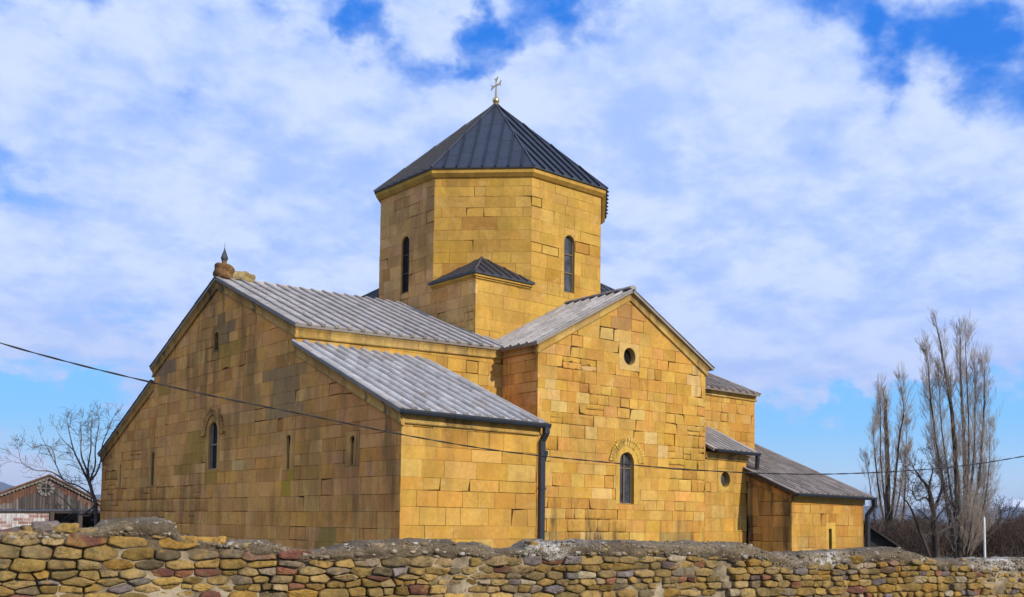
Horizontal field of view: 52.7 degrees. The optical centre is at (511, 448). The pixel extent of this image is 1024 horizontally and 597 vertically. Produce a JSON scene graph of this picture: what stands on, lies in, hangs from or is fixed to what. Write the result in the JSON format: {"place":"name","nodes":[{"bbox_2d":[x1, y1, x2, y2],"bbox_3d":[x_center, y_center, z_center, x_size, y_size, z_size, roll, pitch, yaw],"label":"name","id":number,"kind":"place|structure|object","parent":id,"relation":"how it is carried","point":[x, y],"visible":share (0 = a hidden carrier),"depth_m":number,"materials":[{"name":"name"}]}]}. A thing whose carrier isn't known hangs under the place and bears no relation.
{"place":"outdoors","nodes":[
{"label":"outdoors","id":0,"kind":"place"},
{"bbox_2d":[0,513,48,529],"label":"brick wall","id":1,"kind":"structure","parent":0,"point":[9,520],"depth_m":63.47,"materials":[{"name":"white brick"}]},
{"bbox_2d":[0,474,100,527],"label":"barn","id":2,"kind":"structure","parent":0,"point":[26,497],"depth_m":46.05,"materials":[{"name":"brown wood"}]},
{"bbox_2d":[37,480,54,495],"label":"round window","id":3,"kind":"structure","parent":2,"relation":"in","point":[42,489],"depth_m":46.00,"materials":[{"name":"grey wood"}]},
{"bbox_2d":[0,482,100,499],"bbox_3d":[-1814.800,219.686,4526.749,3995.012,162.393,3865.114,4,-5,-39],"label":"hills","id":4,"kind":"structure","parent":0,"point":[4,486],"depth_m":4547.60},
{"bbox_2d":[97,77,876,551],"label":"church","id":5,"kind":"structure","parent":0,"point":[495,313],"depth_m":30.66,"materials":[{"name":"stone"}]},
{"bbox_2d":[117,461,123,486],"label":"window","id":6,"kind":"structure","parent":5,"relation":"in","point":[120,464],"depth_m":35.97,"materials":[{"name":"stone"}]},
{"bbox_2d":[148,448,157,485],"bbox_3d":[-11.635,0.590,33.530,0.075,1.212,0.732,4,-5,-39],"label":"window","id":7,"kind":"structure","parent":5,"relation":"in","point":[152,468],"depth_m":33.58,"materials":[{"name":"stone"}]},
{"bbox_2d":[199,407,224,469],"bbox_3d":[-8.618,-0.300,29.818,0.185,1.806,1.680,4,-5,-39],"label":"window","id":8,"kind":"structure","parent":5,"relation":"in","point":[212,424],"depth_m":29.95,"materials":[{"name":"stone"}]},
{"bbox_2d":[213,328,219,351],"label":"window","id":9,"kind":"structure","parent":5,"relation":"in","point":[216,342],"depth_m":30.10,"materials":[{"name":"stone"}]},
{"bbox_2d":[282,429,295,470],"bbox_3d":[-5.617,0.035,26.084,0.075,1.012,0.652,4,-5,-39],"label":"window","id":10,"kind":"structure","parent":5,"relation":"in","point":[288,438],"depth_m":26.12,"materials":[{"name":"stone"}]},
{"bbox_2d":[345,430,360,465],"bbox_3d":[-3.617,-0.004,23.596,0.075,0.792,0.612,4,-5,-39],"label":"window","id":11,"kind":"structure","parent":5,"relation":"in","point":[353,437],"depth_m":23.63,"materials":[{"name":"stone"}]},
{"bbox_2d":[400,235,409,293],"bbox_3d":[-3.491,-6.093,34.163,0.120,1.906,0.476,4,-5,-40],"label":"window","id":12,"kind":"structure","parent":5,"relation":"in","point":[405,241],"depth_m":34.27,"materials":[{"name":"glass"}]},
{"bbox_2d":[563,234,574,293],"bbox_3d":[1.830,-6.048,33.826,0.476,1.906,0.150,4,-5,-40],"label":"window","id":13,"kind":"structure","parent":5,"relation":"in","point":[569,241],"depth_m":33.92,"materials":[{"name":"glass"}]},
{"bbox_2d":[609,438,644,504],"bbox_3d":[3.402,0.658,31.000,1.501,2.008,0.227,4,-5,-39],"label":"window","id":14,"kind":"structure","parent":5,"relation":"in","point":[627,476],"depth_m":31.12,"materials":[{"name":"stone"}]},
{"bbox_2d":[618,342,638,371],"bbox_3d":[3.482,-2.780,31.338,0.862,0.827,0.220,4,-5,-39],"label":"window","id":15,"kind":"structure","parent":5,"relation":"in","point":[628,352],"depth_m":31.38,"materials":[{"name":"stone"}]},
{"bbox_2d":[717,468,732,490],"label":"window","id":16,"kind":"structure","parent":5,"relation":"in","point":[725,479],"depth_m":33.98,"materials":[{"name":"stone"}]},
{"bbox_2d":[826,522,835,548],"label":"window","id":17,"kind":"structure","parent":5,"relation":"in","point":[830,526],"depth_m":34.39,"materials":[{"name":"stone"}]},
{"bbox_2d":[0,517,1023,596],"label":"stone wall","id":18,"kind":"structure","parent":0,"point":[141,557],"depth_m":10.55,"materials":[{"name":"beige stone"}]},
{"bbox_2d":[0,342,1023,474],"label":"overhead cable","id":19,"kind":"object","parent":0,"point":[462,444],"visible":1,"depth_m":11.82,"materials":[{"name":"rubber"}]},
{"bbox_2d":[0,0,1023,508],"label":"sky","id":20,"kind":"structure","parent":0,"point":[792,185],"materials":[{"name":"blue"}]},
{"bbox_2d":[864,522,906,550],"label":"shed","id":21,"kind":"structure","parent":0,"point":[877,538],"depth_m":45.97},
{"bbox_2d":[863,499,1023,523],"bbox_3d":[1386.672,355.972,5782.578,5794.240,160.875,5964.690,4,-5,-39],"label":"mountains","id":22,"kind":"structure","parent":0,"point":[1014,503],"depth_m":4910.46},
{"bbox_2d":[919,551,1022,558],"bbox_3d":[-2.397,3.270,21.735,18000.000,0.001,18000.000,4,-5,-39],"label":"ground","id":23,"kind":"structure","parent":0,"point":[942,557],"depth_m":63.37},
{"bbox_2d":[0,400,123,525],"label":"tree","id":24,"kind":"object","parent":23,"relation":"on","point":[89,479],"visible":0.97,"depth_m":36.88,"materials":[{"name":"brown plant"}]},
{"bbox_2d":[857,363,917,543],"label":"poplar tree","id":25,"kind":"object","parent":23,"relation":"on","point":[890,510],"visible":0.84,"depth_m":71.21,"materials":[{"name":"grey plant"}]},
{"bbox_2d":[882,438,990,557],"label":"fruit tree","id":26,"kind":"object","parent":23,"relation":"on","point":[935,533],"visible":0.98,"depth_m":51.71,"materials":[{"name":"brown plant"}]},
{"bbox_2d":[864,510,1023,557],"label":"brushwood","id":27,"kind":"object","parent":23,"relation":"on","point":[1005,539],"visible":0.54,"depth_m":62.40,"materials":[{"name":"brown plant"}]},
{"bbox_2d":[914,305,1002,557],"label":"poplar tree","id":28,"kind":"object","parent":23,"relation":"on","point":[967,534],"visible":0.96,"depth_m":57.64,"materials":[{"name":"grey plant"}]},
{"bbox_2d":[983,517,985,556],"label":"post","id":29,"kind":"object","parent":23,"relation":"on","point":[984,534],"visible":0.8,"depth_m":56.05,"materials":[{"name":"white metal"}]},
{"bbox_2d":[979,494,1022,523],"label":"round tree","id":30,"kind":"object","parent":23,"relation":"on","point":[1007,510],"visible":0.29,"depth_m":124.18,"materials":[{"name":"grey plant"}]}
]}

